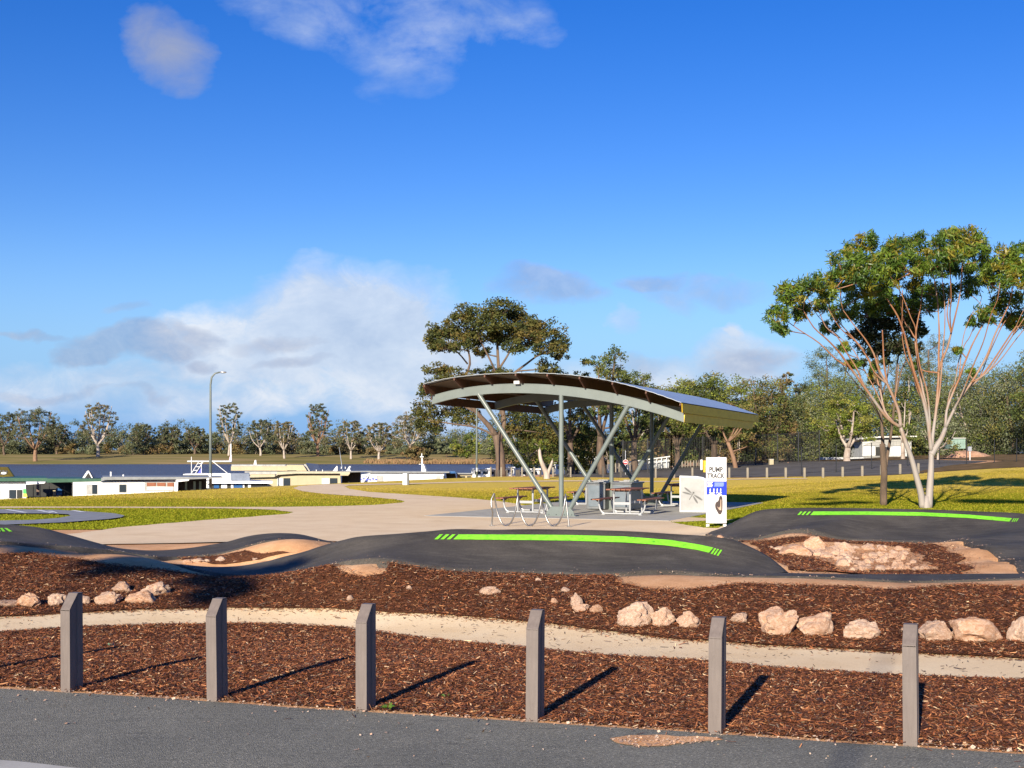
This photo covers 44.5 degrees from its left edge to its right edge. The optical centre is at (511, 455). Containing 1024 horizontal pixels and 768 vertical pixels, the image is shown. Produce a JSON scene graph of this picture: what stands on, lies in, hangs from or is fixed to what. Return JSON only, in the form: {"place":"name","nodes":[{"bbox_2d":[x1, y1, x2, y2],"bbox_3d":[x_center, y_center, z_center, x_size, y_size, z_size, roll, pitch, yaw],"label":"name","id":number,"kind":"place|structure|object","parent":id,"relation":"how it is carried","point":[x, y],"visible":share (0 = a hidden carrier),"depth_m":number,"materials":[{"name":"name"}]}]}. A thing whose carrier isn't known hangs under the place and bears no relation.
{"place":"outdoors","nodes":[
{"label":"outdoors","id":0,"kind":"place"},
{"bbox_2d":[0,464,631,482],"bbox_3d":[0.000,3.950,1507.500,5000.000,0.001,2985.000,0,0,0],"label":"river","id":1,"kind":"structure","parent":0,"point":[63,470],"depth_m":369.25,"materials":[{"name":"liquid"}]},
{"bbox_2d":[0,467,46,498],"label":"houseboat","id":2,"kind":"object","parent":1,"relation":"on","point":[12,486],"visible":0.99,"depth_m":55.97,"materials":[{"name":"white paint"}]},
{"bbox_2d":[26,470,102,497],"bbox_3d":[-22.765,2.501,63.365,3.773,3.497,8.376,0,0,-19],"label":"houseboat","id":3,"kind":"object","parent":1,"relation":"on","point":[56,486],"visible":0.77,"depth_m":63.13,"materials":[{"name":"white paint"}]},
{"bbox_2d":[73,472,222,495],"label":"houseboat","id":4,"kind":"object","parent":1,"relation":"on","point":[117,484],"visible":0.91,"depth_m":68.02,"materials":[{"name":"white paint"}]},
{"bbox_2d":[183,444,272,489],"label":"cruiser","id":5,"kind":"object","parent":1,"relation":"on","point":[234,480],"visible":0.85,"depth_m":80.07,"materials":[{"name":"white paint"}]},
{"bbox_2d":[231,449,370,486],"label":"houseboat","id":6,"kind":"object","parent":1,"relation":"on","point":[291,474],"visible":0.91,"depth_m":86.14,"materials":[{"name":"beige paint"}]},
{"bbox_2d":[361,453,455,481],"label":"houseboat","id":7,"kind":"object","parent":1,"relation":"on","point":[422,474],"visible":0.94,"depth_m":101.53,"materials":[{"name":"white paint"}]},
{"bbox_2d":[0,484,732,543],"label":"concrete path","id":8,"kind":"structure","parent":0,"point":[340,523],"depth_m":31.62,"materials":[{"name":"beige concrete"}]},
{"bbox_2d":[489,493,571,526],"bbox_3d":[0.447,1.332,30.403,2.062,0.842,0.253,0,0,11],"label":"bike rack","id":9,"kind":"object","parent":8,"relation":"on","point":[541,501],"visible":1,"depth_m":30.39,"materials":[{"name":"silver metal"}]},
{"bbox_2d":[0,450,782,463],"bbox_3d":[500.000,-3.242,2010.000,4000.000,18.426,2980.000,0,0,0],"label":"bank","id":10,"kind":"structure","parent":0,"point":[114,457],"depth_m":590.66,"materials":[{"name":"green plant"}]},
{"bbox_2d":[0,411,18,454],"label":"gum tree","id":11,"kind":"object","parent":10,"relation":"on","point":[6,428],"visible":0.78,"depth_m":627.43,"materials":[{"name":"green plant"}]},
{"bbox_2d":[9,406,60,460],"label":"gum tree","id":12,"kind":"object","parent":10,"relation":"on","point":[49,431],"visible":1,"depth_m":559.55,"materials":[{"name":"green plant"}]},
{"bbox_2d":[46,422,71,453],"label":"gum tree","id":13,"kind":"object","parent":10,"relation":"on","point":[61,427],"visible":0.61,"depth_m":654.92,"materials":[{"name":"green plant"}]},
{"bbox_2d":[76,402,118,456],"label":"gum tree","id":14,"kind":"object","parent":10,"relation":"on","point":[86,432],"visible":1,"depth_m":607.80,"materials":[{"name":"green plant"}]},
{"bbox_2d":[127,423,156,442],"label":"gum tree","id":15,"kind":"object","parent":10,"relation":"on","point":[140,428],"visible":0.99,"depth_m":652.19,"materials":[{"name":"green plant"}]},
{"bbox_2d":[154,426,183,453],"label":"gum tree","id":16,"kind":"object","parent":10,"relation":"on","point":[176,434],"visible":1,"depth_m":643.70,"materials":[{"name":"green plant"}]},
{"bbox_2d":[181,427,208,453],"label":"gum tree","id":17,"kind":"object","parent":10,"relation":"on","point":[192,437],"visible":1,"depth_m":644.96,"materials":[{"name":"green plant"}]},
{"bbox_2d":[215,402,243,455],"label":"gum tree","id":18,"kind":"object","parent":10,"relation":"on","point":[233,420],"visible":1,"depth_m":628.64,"materials":[{"name":"green plant"}]},
{"bbox_2d":[246,419,273,455],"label":"gum tree","id":19,"kind":"object","parent":10,"relation":"on","point":[265,424],"visible":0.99,"depth_m":627.38,"materials":[{"name":"green plant"}]},
{"bbox_2d":[271,421,301,458],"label":"gum tree","id":20,"kind":"object","parent":10,"relation":"on","point":[289,433],"visible":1,"depth_m":592.79,"materials":[{"name":"green plant"}]},
{"bbox_2d":[305,403,332,455],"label":"gum tree","id":21,"kind":"object","parent":10,"relation":"on","point":[317,421],"visible":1,"depth_m":615.78,"materials":[{"name":"green plant"}]},
{"bbox_2d":[337,420,365,458],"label":"gum tree","id":22,"kind":"object","parent":10,"relation":"on","point":[355,424],"visible":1,"depth_m":582.48,"materials":[{"name":"green plant"}]},
{"bbox_2d":[0,418,737,454],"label":"woodland","id":23,"kind":"object","parent":10,"relation":"on","point":[16,445],"visible":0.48,"depth_m":658.29,"materials":[{"name":"green plant"}]},
{"bbox_2d":[363,422,395,458],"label":"gum tree","id":24,"kind":"object","parent":10,"relation":"on","point":[382,435],"visible":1,"depth_m":569.50,"materials":[{"name":"green plant"}]},
{"bbox_2d":[390,411,427,449],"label":"gum tree","id":25,"kind":"object","parent":10,"relation":"on","point":[405,418],"visible":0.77,"depth_m":625.83,"materials":[{"name":"green plant"}]},
{"bbox_2d":[400,445,432,460],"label":"bush","id":26,"kind":"object","parent":10,"relation":"on","point":[415,454],"visible":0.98,"depth_m":550.48,"materials":[{"name":"green plant"}]},
{"bbox_2d":[449,431,482,458],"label":"bush","id":27,"kind":"object","parent":10,"relation":"on","point":[462,451],"visible":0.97,"depth_m":566.21,"materials":[{"name":"green plant"}]},
{"bbox_2d":[363,458,779,463],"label":"reeds","id":28,"kind":"object","parent":10,"relation":"on","point":[434,461],"visible":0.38,"depth_m":547.65,"materials":[{"name":"plant"}]},
{"bbox_2d":[0,688,1023,767],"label":"road","id":29,"kind":"structure","parent":0,"point":[160,732],"depth_m":7.57,"materials":[{"name":"grey asphalt"}]},
{"bbox_2d":[0,760,73,767],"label":"kerb strip","id":30,"kind":"object","parent":29,"relation":"on","point":[10,764],"visible":1,"depth_m":7.01,"materials":[{"name":"concrete"}]},
{"bbox_2d":[0,528,1023,767],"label":"grit","id":31,"kind":"object","parent":29,"relation":"on","point":[683,742],"visible":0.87,"depth_m":8.04,"materials":[{"name":"brown stone"}]},
{"bbox_2d":[612,735,722,745],"bbox_3d":[0.950,1.739,7.633,0.689,0.001,0.310,0,0,0],"label":"sand patch","id":32,"kind":"object","parent":29,"relation":"on","point":[653,741],"visible":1,"depth_m":7.65,"materials":[{"name":"beige sand"}]},
{"bbox_2d":[0,508,1023,582],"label":"pump track","id":33,"kind":"structure","parent":0,"point":[624,553],"depth_m":16.83,"materials":[{"name":"black asphalt"}]},
{"bbox_2d":[0,607,1023,678],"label":"path","id":34,"kind":"structure","parent":0,"point":[848,660],"depth_m":12.11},
{"bbox_2d":[0,467,1023,529],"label":"lawn","id":35,"kind":"structure","parent":0,"point":[739,483],"depth_m":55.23,"materials":[{"name":"green plant"}]},
{"bbox_2d":[0,509,123,524],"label":"sports pad","id":36,"kind":"object","parent":35,"relation":"on","point":[80,516],"visible":0.98,"depth_m":34.66,"materials":[{"name":"grey concrete"}]},
{"bbox_2d":[528,438,557,478],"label":"gum tree","id":37,"kind":"object","parent":35,"relation":"on","point":[546,473],"visible":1,"depth_m":91.94,"materials":[{"name":"white plant"}]},
{"bbox_2d":[706,457,726,525],"bbox_3d":[4.940,0.942,30.254,0.491,1.776,0.110,0,0,0],"label":"information sign","id":38,"kind":"object","parent":35,"relation":"on","point":[716,489],"visible":1,"depth_m":30.21,"materials":[{"name":"white metal"}]},
{"bbox_2d":[843,308,929,504],"bbox_3d":[12.933,-1.766,43.554,3.372,7.013,2.035,0,0,0],"label":"slender tree","id":39,"kind":"object","parent":35,"relation":"on","point":[871,329],"visible":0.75,"depth_m":43.42,"materials":[{"name":"green plant"}]},
{"bbox_2d":[760,223,1023,507],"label":"gum tree","id":40,"kind":"object","parent":35,"relation":"on","point":[859,269],"visible":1,"depth_m":40.51,"materials":[{"name":"green plant"}]},
{"bbox_2d":[0,459,1023,753],"bbox_3d":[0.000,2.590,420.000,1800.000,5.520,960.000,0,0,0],"label":"ground","id":41,"kind":"structure","parent":0,"point":[986,561],"depth_m":16.91,"materials":[{"name":"brown soil"}]},
{"bbox_2d":[209,371,225,488],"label":"street lamp","id":42,"kind":"object","parent":41,"relation":"on","point":[210,434],"visible":0.96,"depth_m":67.49,"materials":[{"name":"metal"}]},
{"bbox_2d":[179,550,287,563],"bbox_3d":[-4.696,1.612,19.853,2.706,0.233,0.682,0,0,31],"label":"mulch hollow","id":43,"kind":"object","parent":41,"relation":"on","point":[245,557],"visible":0.84,"depth_m":19.59,"materials":[{"name":"brown wood"}]},
{"bbox_2d":[408,296,572,476],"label":"river red gum","id":44,"kind":"object","parent":41,"relation":"on","point":[494,324],"visible":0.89,"depth_m":103.70,"materials":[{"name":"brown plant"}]},
{"bbox_2d":[0,533,1023,761],"bbox_3d":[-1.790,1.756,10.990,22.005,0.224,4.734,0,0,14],"label":"mulch bed","id":45,"kind":"object","parent":41,"relation":"on","point":[665,686],"visible":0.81,"depth_m":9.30,"materials":[{"name":"brown wood"}]},
{"bbox_2d":[60,592,82,692],"bbox_3d":[-3.273,1.448,9.306,0.082,0.844,0.150,0,0,19],"label":"bollard","id":46,"kind":"object","parent":45,"relation":"on","point":[71,623],"visible":0.91,"depth_m":9.26,"materials":[{"name":"wood"}]},
{"bbox_2d":[206,597,227,701],"bbox_3d":[-2.109,1.448,8.944,0.082,0.844,0.150,-1,0,18],"label":"bollard","id":47,"kind":"object","parent":45,"relation":"on","point":[216,656],"visible":0.91,"depth_m":8.88,"materials":[{"name":"wood"}]},
{"bbox_2d":[356,603,375,711],"bbox_3d":[-1.006,1.449,8.610,0.082,0.844,0.150,0,-1,19],"label":"bollard","id":48,"kind":"object","parent":45,"relation":"on","point":[366,657],"visible":0.91,"depth_m":8.55,"materials":[{"name":"wood"}]},
{"bbox_2d":[526,609,544,721],"bbox_3d":[0.154,1.448,8.280,0.082,0.844,0.150,0,0,18],"label":"bollard","id":49,"kind":"object","parent":45,"relation":"on","point":[535,643],"visible":0.91,"depth_m":8.22,"materials":[{"name":"plastic"}]},
{"bbox_2d":[708,616,725,734],"bbox_3d":[1.294,1.448,7.891,0.082,0.844,0.150,0,0,20],"label":"bollard","id":50,"kind":"object","parent":45,"relation":"on","point":[717,684],"visible":0.91,"depth_m":7.83,"materials":[{"name":"plastic"}]},
{"bbox_2d":[902,623,918,746],"bbox_3d":[2.412,1.448,7.571,0.082,0.844,0.150,-1,0,22],"label":"bollard","id":51,"kind":"object","parent":45,"relation":"on","point":[910,673],"visible":0.91,"depth_m":7.51,"materials":[{"name":"plastic"}]},
{"bbox_2d":[0,552,1023,657],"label":"mulch bank","id":52,"kind":"structure","parent":41,"relation":"on","point":[372,594],"depth_m":13.91,"materials":[{"name":"brown wood"}]},
{"bbox_2d":[17,592,40,606],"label":"boulder","id":53,"kind":"object","parent":52,"relation":"on","point":[29,599],"visible":0.85,"depth_m":14.06,"materials":[{"name":"beige stone"}]},
{"bbox_2d":[94,591,122,604],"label":"boulder","id":54,"kind":"object","parent":52,"relation":"on","point":[108,597],"visible":0.79,"depth_m":14.29,"materials":[{"name":"beige stone"}]},
{"bbox_2d":[125,590,156,602],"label":"boulder","id":55,"kind":"object","parent":52,"relation":"on","point":[145,596],"visible":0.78,"depth_m":14.39,"materials":[{"name":"beige stone"}]},
{"bbox_2d":[617,601,653,626],"bbox_3d":[1.228,1.608,12.556,0.292,0.278,0.312,0,0,45],"label":"boulder","id":56,"kind":"object","parent":52,"relation":"on","point":[637,613],"visible":0.83,"depth_m":12.48,"materials":[{"name":"beige stone"}]},
{"bbox_2d":[651,607,675,626],"bbox_3d":[1.502,1.621,12.449,0.173,0.225,0.206,0,0,-41],"label":"boulder","id":57,"kind":"object","parent":52,"relation":"on","point":[664,616],"visible":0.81,"depth_m":12.41,"materials":[{"name":"beige stone"}]},
{"bbox_2d":[676,611,700,627],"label":"boulder","id":58,"kind":"object","parent":52,"relation":"on","point":[690,619],"visible":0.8,"depth_m":12.29,"materials":[{"name":"beige stone"}]},
{"bbox_2d":[758,606,798,635],"bbox_3d":[2.537,1.591,11.914,0.378,0.306,0.298,0,0,11],"label":"boulder","id":59,"kind":"object","parent":52,"relation":"on","point":[776,620],"visible":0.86,"depth_m":11.81,"materials":[{"name":"beige stone"}]},
{"bbox_2d":[796,611,833,635],"bbox_3d":[2.868,1.607,11.855,0.356,0.257,0.281,0,0,2],"label":"boulder","id":60,"kind":"object","parent":52,"relation":"on","point":[820,623],"visible":0.86,"depth_m":11.78,"materials":[{"name":"beige stone"}]},
{"bbox_2d":[843,619,880,638],"bbox_3d":[3.253,1.633,11.683,0.350,0.206,0.277,0,0,2],"label":"boulder","id":61,"kind":"object","parent":52,"relation":"on","point":[862,628],"visible":0.88,"depth_m":11.59,"materials":[{"name":"beige stone"}]},
{"bbox_2d":[918,620,951,640],"bbox_3d":[3.885,1.625,11.498,0.296,0.218,0.234,0,0,-11],"label":"boulder","id":62,"kind":"object","parent":52,"relation":"on","point":[935,630],"visible":0.82,"depth_m":11.43,"materials":[{"name":"beige stone"}]},
{"bbox_2d":[949,617,1002,642],"bbox_3d":[4.259,1.606,11.454,0.470,0.258,0.371,0,0,-8],"label":"boulder","id":63,"kind":"object","parent":52,"relation":"on","point":[973,629],"visible":0.9,"depth_m":11.34,"materials":[{"name":"beige stone"}]},
{"bbox_2d":[1006,616,1023,641],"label":"boulder","id":64,"kind":"object","parent":52,"relation":"on","point":[1015,630],"visible":0.73,"depth_m":11.34,"materials":[{"name":"beige stone"}]},
{"bbox_2d":[484,413,567,469],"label":"gum tree","id":65,"kind":"object","parent":41,"relation":"on","point":[521,447],"visible":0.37,"depth_m":121.17,"materials":[{"name":"green plant"}]},
{"bbox_2d":[553,368,591,473],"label":"gum tree","id":66,"kind":"object","parent":41,"relation":"on","point":[572,417],"visible":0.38,"depth_m":117.72,"materials":[{"name":"green plant"}]},
{"bbox_2d":[340,478,806,484],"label":"footpath","id":67,"kind":"structure","parent":41,"relation":"on","point":[538,481],"depth_m":78.60,"materials":[{"name":"beige concrete"}]},
{"bbox_2d":[542,419,608,473],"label":"gum tree","id":68,"kind":"object","parent":41,"relation":"on","point":[580,440],"visible":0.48,"depth_m":125.17,"materials":[{"name":"green plant"}]},
{"bbox_2d":[425,500,760,520],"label":"concrete slab","id":69,"kind":"structure","parent":41,"relation":"on","point":[665,513],"depth_m":36.87,"materials":[{"name":"grey concrete"}]},
{"bbox_2d":[496,486,568,513],"bbox_3d":[0.626,1.344,37.698,1.645,0.752,2.000,0,0,22],"label":"picnic table","id":70,"kind":"object","parent":69,"relation":"on","point":[532,489],"visible":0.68,"depth_m":37.19,"materials":[{"name":"silver metal"}]},
{"bbox_2d":[423,372,758,516],"bbox_3d":[2.998,-0.301,39.901,7.699,4.042,10.994,0,0,22],"label":"picnic shelter","id":71,"kind":"object","parent":69,"relation":"on","point":[540,392],"visible":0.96,"depth_m":36.43,"materials":[{"name":"paint"}]},
{"bbox_2d":[587,480,617,508],"bbox_3d":[2.872,1.245,40.032,0.700,0.910,1.350,0,0,22],"label":"barbecue","id":72,"kind":"object","parent":69,"relation":"on","point":[596,489],"visible":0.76,"depth_m":39.46,"materials":[{"name":"metal"}]},
{"bbox_2d":[588,486,602,506],"bbox_3d":[2.637,1.290,39.444,0.480,0.660,0.016,0,0,22],"label":"door","id":73,"kind":"structure","parent":72,"relation":"in","point":[593,491],"depth_m":39.45,"materials":[{"name":"grey metal"}]},
{"bbox_2d":[610,480,644,509],"bbox_3d":[3.671,1.245,39.713,0.700,0.910,1.450,0,0,22],"label":"barbecue","id":74,"kind":"object","parent":69,"relation":"on","point":[635,495],"visible":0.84,"depth_m":39.12,"materials":[{"name":"metal"}]},
{"bbox_2d":[591,487,663,514],"bbox_3d":[3.394,1.344,36.592,1.645,0.752,2.000,0,0,22],"label":"picnic table","id":75,"kind":"object","parent":69,"relation":"on","point":[626,502],"visible":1,"depth_m":36.25,"materials":[{"name":"silver metal"}]},
{"bbox_2d":[680,475,705,511],"bbox_3d":[5.491,1.170,37.901,0.800,1.100,0.436,0,0,12],"label":"sign","id":76,"kind":"object","parent":69,"relation":"on","point":[692,493],"visible":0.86,"depth_m":37.69,"materials":[{"name":"metal"}]},
{"bbox_2d":[573,343,632,473],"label":"gum tree","id":77,"kind":"object","parent":41,"relation":"on","point":[602,370],"visible":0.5,"depth_m":111.59,"materials":[{"name":"green plant"}]},
{"bbox_2d":[604,424,630,471],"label":"gum tree","id":78,"kind":"object","parent":41,"relation":"on","point":[617,432],"visible":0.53,"depth_m":129.77,"materials":[{"name":"green plant"}]},
{"bbox_2d":[604,369,664,471],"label":"gum tree","id":79,"kind":"object","parent":41,"relation":"on","point":[644,422],"visible":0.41,"depth_m":119.86,"materials":[{"name":"green plant"}]},
{"bbox_2d":[639,417,684,458],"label":"gum tree","id":80,"kind":"object","parent":41,"relation":"on","point":[669,444],"visible":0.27,"depth_m":127.61,"materials":[{"name":"green plant"}]},
{"bbox_2d":[649,379,707,465],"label":"gum tree","id":81,"kind":"object","parent":41,"relation":"on","point":[674,431],"visible":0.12,"depth_m":125.70,"materials":[{"name":"green plant"}]},
{"bbox_2d":[622,430,819,473],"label":"palisade fence","id":82,"kind":"object","parent":41,"relation":"on","point":[753,463],"visible":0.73,"depth_m":118.19,"materials":[{"name":"black metal"}]},
{"bbox_2d":[554,459,983,477],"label":"car park","id":83,"kind":"structure","parent":41,"relation":"on","point":[794,469],"depth_m":94.93,"materials":[{"name":"grey asphalt"}]},
{"bbox_2d":[661,370,758,456],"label":"gum tree","id":84,"kind":"object","parent":83,"relation":"on","point":[710,383],"visible":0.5,"depth_m":117.31,"materials":[{"name":"green plant"}]},
{"bbox_2d":[708,401,764,467],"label":"gum tree","id":85,"kind":"object","parent":83,"relation":"on","point":[737,434],"visible":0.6,"depth_m":111.90,"materials":[{"name":"green plant"}]},
{"bbox_2d":[545,375,1023,468],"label":"woodland","id":86,"kind":"object","parent":41,"relation":"on","point":[917,448],"visible":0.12,"depth_m":159.12,"materials":[{"name":"green plant"}]},
{"bbox_2d":[805,393,878,460],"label":"gum tree","id":87,"kind":"object","parent":41,"relation":"on","point":[835,412],"visible":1,"depth_m":123.69,"materials":[{"name":"green plant"}]},
{"bbox_2d":[801,438,1023,474],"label":"fence","id":88,"kind":"object","parent":41,"relation":"on","point":[1016,460],"visible":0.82,"depth_m":83.97,"materials":[{"name":"black metal"}]},
{"bbox_2d":[919,420,965,459],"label":"gum tree","id":89,"kind":"object","parent":41,"relation":"on","point":[945,440],"visible":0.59,"depth_m":115.69,"materials":[{"name":"green plant"}]},
{"bbox_2d":[0,0,1023,449],"label":"sky","id":90,"kind":"structure","parent":0,"point":[281,197],"materials":[{"name":"blue"}]},
{"bbox_2d":[669,453,1023,472],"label":"scrub ground","id":91,"kind":"structure","parent":0,"point":[1009,460],"depth_m":103.48,"materials":[{"name":"brown soil"}]},
{"bbox_2d":[680,423,729,459],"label":"gum tree","id":92,"kind":"object","parent":91,"relation":"on","point":[714,434],"visible":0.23,"depth_m":131.76,"materials":[{"name":"green plant"}]},
{"bbox_2d":[731,373,800,462],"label":"gum tree","id":93,"kind":"object","parent":91,"relation":"on","point":[768,420],"visible":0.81,"depth_m":127.21,"materials":[{"name":"green plant"}]},
{"bbox_2d":[764,390,833,460],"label":"gum tree","id":94,"kind":"object","parent":91,"relation":"on","point":[797,408],"visible":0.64,"depth_m":132.92,"materials":[{"name":"green plant"}]},
{"bbox_2d":[796,346,860,441],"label":"gum tree","id":95,"kind":"object","parent":91,"relation":"on","point":[820,355],"visible":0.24,"depth_m":164.34,"materials":[{"name":"green plant"}]},
{"bbox_2d":[799,366,894,458],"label":"gum tree","id":96,"kind":"object","parent":91,"relation":"on","point":[842,387],"visible":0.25,"depth_m":158.40,"materials":[{"name":"green plant"}]},
{"bbox_2d":[846,436,916,457],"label":"park building","id":97,"kind":"structure","parent":91,"relation":"on","point":[863,448],"depth_m":145.90,"materials":[{"name":"white paint"}]},
{"bbox_2d":[889,398,923,458],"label":"gum tree","id":98,"kind":"object","parent":91,"relation":"on","point":[909,423],"visible":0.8,"depth_m":127.78,"materials":[{"name":"green plant"}]},
{"bbox_2d":[866,351,959,442],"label":"gum tree","id":99,"kind":"object","parent":91,"relation":"on","point":[907,378],"visible":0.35,"depth_m":166.92,"materials":[{"name":"green plant"}]},
{"bbox_2d":[894,332,967,429],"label":"gum tree","id":100,"kind":"object","parent":91,"relation":"on","point":[934,345],"visible":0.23,"depth_m":170.65,"materials":[{"name":"green plant"}]},
{"bbox_2d":[909,357,1023,455],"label":"gum tree","id":101,"kind":"object","parent":91,"relation":"on","point":[958,416],"visible":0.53,"depth_m":140.97,"materials":[{"name":"green plant"}]},
{"bbox_2d":[966,360,1023,453],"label":"gum tree","id":102,"kind":"object","parent":91,"relation":"on","point":[1005,385],"visible":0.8,"depth_m":135.61,"materials":[{"name":"green plant"}]},
{"bbox_2d":[1006,349,1023,420],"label":"gum tree","id":103,"kind":"object","parent":91,"relation":"on","point":[1015,412],"visible":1,"depth_m":120.44,"materials":[{"name":"green plant"}]},
{"bbox_2d":[782,542,936,569],"bbox_3d":[6.034,1.678,21.087,2.212,0.150,4.706,0,0,0],"label":"sandy hollow","id":104,"kind":"object","parent":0,"point":[859,551],"visible":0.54,"depth_m":21.07,"materials":[{"name":"sand"}]},
{"bbox_2d":[746,536,973,573],"bbox_3d":[5.815,1.640,20.732,3.497,0.254,7.900,0,0,5],"label":"mulch infield","id":105,"kind":"object","parent":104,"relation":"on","point":[911,549],"visible":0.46,"depth_m":20.79,"materials":[{"name":"brown wood"}]},
{"bbox_2d":[778,544,813,556],"bbox_3d":[4.913,1.660,21.631,0.587,0.237,0.470,0,0,24],"label":"boulder","id":106,"kind":"object","parent":105,"relation":"on","point":[795,549],"visible":0.77,"depth_m":21.47,"materials":[{"name":"beige stone"}]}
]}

